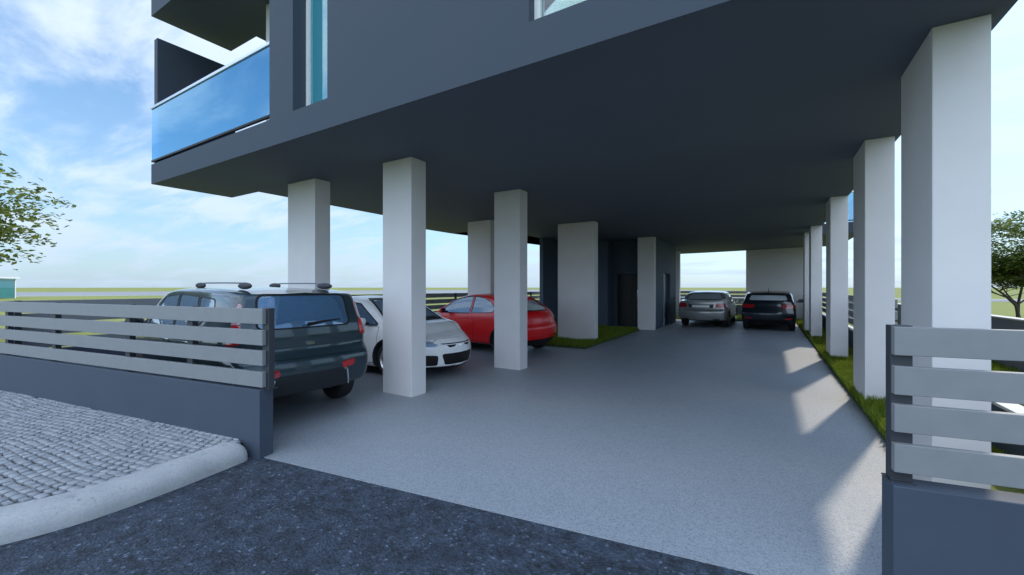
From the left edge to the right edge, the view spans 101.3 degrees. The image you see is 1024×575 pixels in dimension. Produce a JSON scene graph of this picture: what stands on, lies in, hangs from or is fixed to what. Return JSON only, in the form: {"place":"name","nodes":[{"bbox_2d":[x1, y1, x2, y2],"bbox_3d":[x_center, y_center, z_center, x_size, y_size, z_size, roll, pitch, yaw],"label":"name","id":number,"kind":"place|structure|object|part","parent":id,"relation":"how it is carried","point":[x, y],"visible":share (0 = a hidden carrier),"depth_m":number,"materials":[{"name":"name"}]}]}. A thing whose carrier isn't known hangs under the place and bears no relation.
{"place":"outdoors","nodes":[
{"label":"outdoors","id":0,"kind":"place"},
{"bbox_2d":[0,277,19,297],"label":"glass pavilion","id":1,"kind":"structure","parent":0,"point":[7,287],"depth_m":61.10,"materials":[{"name":"teal glass"}]},
{"bbox_2d":[0,390,241,506],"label":"sidewalk","id":2,"kind":"structure","parent":0,"point":[48,448],"depth_m":3.87,"materials":[{"name":"stone"}]},
{"bbox_2d":[16,290,718,295],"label":"field","id":3,"kind":"structure","parent":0,"point":[163,293],"depth_m":135.25,"materials":[{"name":"green plant"}]},
{"bbox_2d":[0,457,753,574],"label":"street","id":4,"kind":"structure","parent":0,"point":[254,516],"depth_m":2.65,"materials":[{"name":"grey asphalt"}]},
{"bbox_2d":[0,442,247,544],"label":"kerb","id":5,"kind":"structure","parent":4,"relation":"on","point":[29,519],"depth_m":3.01,"materials":[{"name":"concrete"}]},
{"bbox_2d":[0,288,1023,493],"bbox_3d":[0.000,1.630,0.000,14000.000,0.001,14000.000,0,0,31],"label":"field","id":6,"kind":"structure","parent":0,"point":[1003,308],"depth_m":75.97,"materials":[{"name":"green plant"}]},
{"bbox_2d":[0,152,76,269],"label":"roadside tree","id":7,"kind":"object","parent":6,"relation":"on","point":[5,210],"visible":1,"depth_m":12.61,"materials":[{"name":"green plant"}]},
{"bbox_2d":[0,301,277,458],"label":"slat fence","id":8,"kind":"object","parent":6,"relation":"on","point":[192,393],"visible":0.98,"depth_m":4.57,"materials":[{"name":"metal"}]},
{"bbox_2d":[16,293,382,296],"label":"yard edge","id":9,"kind":"object","parent":6,"relation":"on","point":[149,295],"depth_m":82.99,"materials":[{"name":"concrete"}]},
{"bbox_2d":[14,292,539,355],"bbox_3d":[-0.945,0.973,16.873,0.145,1.555,25.005,0,0,32],"label":"slat fence","id":10,"kind":"object","parent":6,"relation":"on","point":[151,301],"visible":0.06,"depth_m":7.10,"materials":[{"name":"metal"}]},
{"bbox_2d":[150,0,1017,488],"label":"apartment building","id":11,"kind":"structure","parent":6,"relation":"on","point":[612,158],"depth_m":5.39,"materials":[{"name":"paint"}]},
{"bbox_2d":[306,0,326,105],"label":"window","id":12,"kind":"structure","parent":11,"relation":"in","point":[316,10],"depth_m":5.46,"materials":[{"name":"teal glass"}]},
{"bbox_2d":[534,0,584,19],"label":"window","id":13,"kind":"structure","parent":11,"relation":"in","point":[542,8],"depth_m":3.65,"materials":[{"name":"clear glass"}]},
{"bbox_2d":[618,275,637,326],"bbox_3d":[4.775,0.530,17.147,0.860,2.100,0.120,0,0,31],"label":"entrance door","id":14,"kind":"structure","parent":11,"relation":"in","point":[627,284],"depth_m":17.15,"materials":[{"name":"black metal"}]},
{"bbox_2d":[664,274,666,324],"bbox_3d":[6.469,0.500,17.875,0.050,2.160,1.210,0,0,31],"label":"side door","id":15,"kind":"structure","parent":11,"relation":"in","point":[665,275],"depth_m":18.05,"materials":[{"name":"metal"}]},
{"bbox_2d":[680,291,745,315],"bbox_3d":[10.551,0.973,24.606,11.335,1.555,0.145,0,0,31],"label":"slat fence","id":16,"kind":"object","parent":6,"relation":"on","point":[739,308],"visible":0.02,"depth_m":23.39,"materials":[{"name":"metal"}]},
{"bbox_2d":[676,314,802,321],"bbox_3d":[9.356,1.517,22.630,11.122,0.306,3.972,0,0,31],"label":"grass bed","id":17,"kind":"object","parent":6,"relation":"on","point":[738,317],"visible":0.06,"depth_m":20.53,"materials":[{"name":"plant"}]},
{"bbox_2d":[822,292,1023,455],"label":"boundary fence","id":18,"kind":"object","parent":6,"relation":"on","point":[1014,449],"visible":0.06,"depth_m":3.79,"materials":[{"name":"metal"}]},
{"bbox_2d":[848,300,1023,371],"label":"garden wall","id":19,"kind":"structure","parent":6,"relation":"on","point":[1006,322],"depth_m":7.69,"materials":[{"name":"concrete"}]},
{"bbox_2d":[881,324,1023,574],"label":"slat fence","id":20,"kind":"object","parent":6,"relation":"on","point":[932,528],"visible":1,"depth_m":2.04,"materials":[{"name":"metal"}]},
{"bbox_2d":[991,210,1023,317],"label":"garden tree","id":21,"kind":"object","parent":6,"relation":"on","point":[1007,270],"visible":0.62,"depth_m":19.75,"materials":[{"name":"green plant"}]},
{"bbox_2d":[991,360,1023,405],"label":"grass verge","id":22,"kind":"object","parent":6,"relation":"on","point":[995,366],"depth_m":7.41,"materials":[{"name":"plant"}]},
{"bbox_2d":[0,0,1023,287],"label":"sky","id":23,"kind":"structure","parent":0,"point":[77,76],"materials":[{"name":"blue"}]},
{"bbox_2d":[264,319,885,574],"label":"driveway","id":24,"kind":"structure","parent":0,"point":[757,449],"depth_m":4.26,"materials":[{"name":"concrete"}]},
{"bbox_2d":[136,282,367,397],"bbox_3d":[-3.953,0.762,6.130,4.152,1.664,2.260,0,0,37],"label":"parked suv","id":25,"kind":"object","parent":24,"relation":"on","point":[319,339],"visible":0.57,"depth_m":5.14,"materials":[{"name":"teal paint"}]},
{"bbox_3d":[-4.787,0.298,5.776,1.132,0.441,0.123,0,0,37],"label":"side window","id":26,"kind":"part","parent":25,"relation":"part of","materials":[{"name":"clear glass"}]},
{"bbox_3d":[-3.988,0.296,5.173,0.799,0.440,0.125,0,0,37],"label":"side window","id":27,"kind":"part","parent":25,"relation":"part of","materials":[{"name":"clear glass"}]},
{"bbox_3d":[-3.499,0.273,4.795,0.483,0.351,0.102,0,0,37],"label":"side window","id":28,"kind":"part","parent":25,"relation":"part of","materials":[{"name":"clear glass"}]},
{"bbox_3d":[-3.844,0.298,7.029,1.132,0.441,0.123,0,0,37],"label":"side window","id":29,"kind":"part","parent":25,"relation":"part of","materials":[{"name":"blue glass"}]},
{"bbox_3d":[-2.531,0.277,5.061,0.352,0.410,1.120,0,0,37],"label":"rear window","id":30,"kind":"part","parent":25,"relation":"part of","materials":[{"name":"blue glass"}]},
{"bbox_3d":[-3.043,0.296,6.430,0.799,0.440,0.125,0,0,37],"label":"side window","id":31,"kind":"part","parent":25,"relation":"part of","materials":[{"name":"blue glass"}]},
{"bbox_3d":[-2.545,0.273,6.065,0.483,0.351,0.102,0,0,37],"label":"side window","id":32,"kind":"part","parent":25,"relation":"part of","materials":[{"name":"blue glass"}]},
{"bbox_2d":[352,295,470,373],"bbox_3d":[-2.798,0.879,8.684,4.448,1.430,2.220,0,0,31],"label":"hatchback","id":33,"kind":"object","parent":24,"relation":"on","point":[448,343],"visible":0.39,"depth_m":7.57,"materials":[{"name":"white paint"}]},
{"bbox_3d":[-2.904,0.470,7.885,1.256,0.442,0.179,0,0,31],"label":"side window","id":34,"kind":"part","parent":33,"relation":"part of","materials":[{"name":"blue glass"}]},
{"bbox_2d":[437,293,555,347],"bbox_3d":[-0.686,0.874,11.204,3.730,1.440,2.100,0,0,38],"label":"parked hatchback","id":35,"kind":"object","parent":24,"relation":"on","point":[472,316],"visible":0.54,"depth_m":10.31,"materials":[{"name":"red paint"}]},
{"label":"side window","id":36,"kind":"part","parent":35,"relation":"part of","materials":[{"name":"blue glass"}]},
{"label":"side window","id":37,"kind":"part","parent":35,"relation":"part of","materials":[{"name":"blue glass"}]},
{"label":"rear window","id":38,"kind":"part","parent":35,"relation":"part of","materials":[{"name":"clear glass"}]},
{"bbox_2d":[679,291,739,326],"bbox_3d":[8.814,0.869,18.674,2.360,1.450,4.940,0,0,33],"label":"parked sedan","id":39,"kind":"object","parent":24,"relation":"on","point":[721,306],"visible":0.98,"depth_m":16.93,"materials":[{"name":"silver paint"}]},
{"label":"rear window","id":40,"kind":"part","parent":39,"relation":"part of","materials":[{"name":"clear glass"}]},
{"bbox_2d":[739,287,802,329],"bbox_3d":[10.509,0.793,17.092,2.340,1.603,4.251,0,0,33],"label":"parked hatchback","id":41,"kind":"object","parent":24,"relation":"on","point":[771,307],"visible":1,"depth_m":15.45,"materials":[{"name":"paint"}]},
{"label":"rear window","id":42,"kind":"part","parent":41,"relation":"part of","materials":[{"name":"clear glass"}]},
{"bbox_2d":[546,324,638,348],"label":"grass island","id":43,"kind":"structure","parent":0,"point":[606,333],"depth_m":12.30,"materials":[{"name":"plant"}]},
{"bbox_2d":[796,320,850,352],"bbox_3d":[10.352,1.535,14.248,0.826,0.269,10.130,0,0,31],"label":"grass strip","id":44,"kind":"object","parent":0,"point":[815,341],"depth_m":12.33,"materials":[{"name":"plant"}]},
{"bbox_2d":[683,297,1021,301],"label":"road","id":45,"kind":"structure","parent":0,"point":[993,300],"depth_m":56.35,"materials":[{"name":"grey asphalt"}]},
{"bbox_2d":[816,345,1006,453],"bbox_3d":[5.816,1.507,6.854,0.891,0.326,7.391,0,0,31],"label":"grass strip","id":46,"kind":"object","parent":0,"point":[874,409],"depth_m":5.69,"materials":[{"name":"plant"}]}
]}

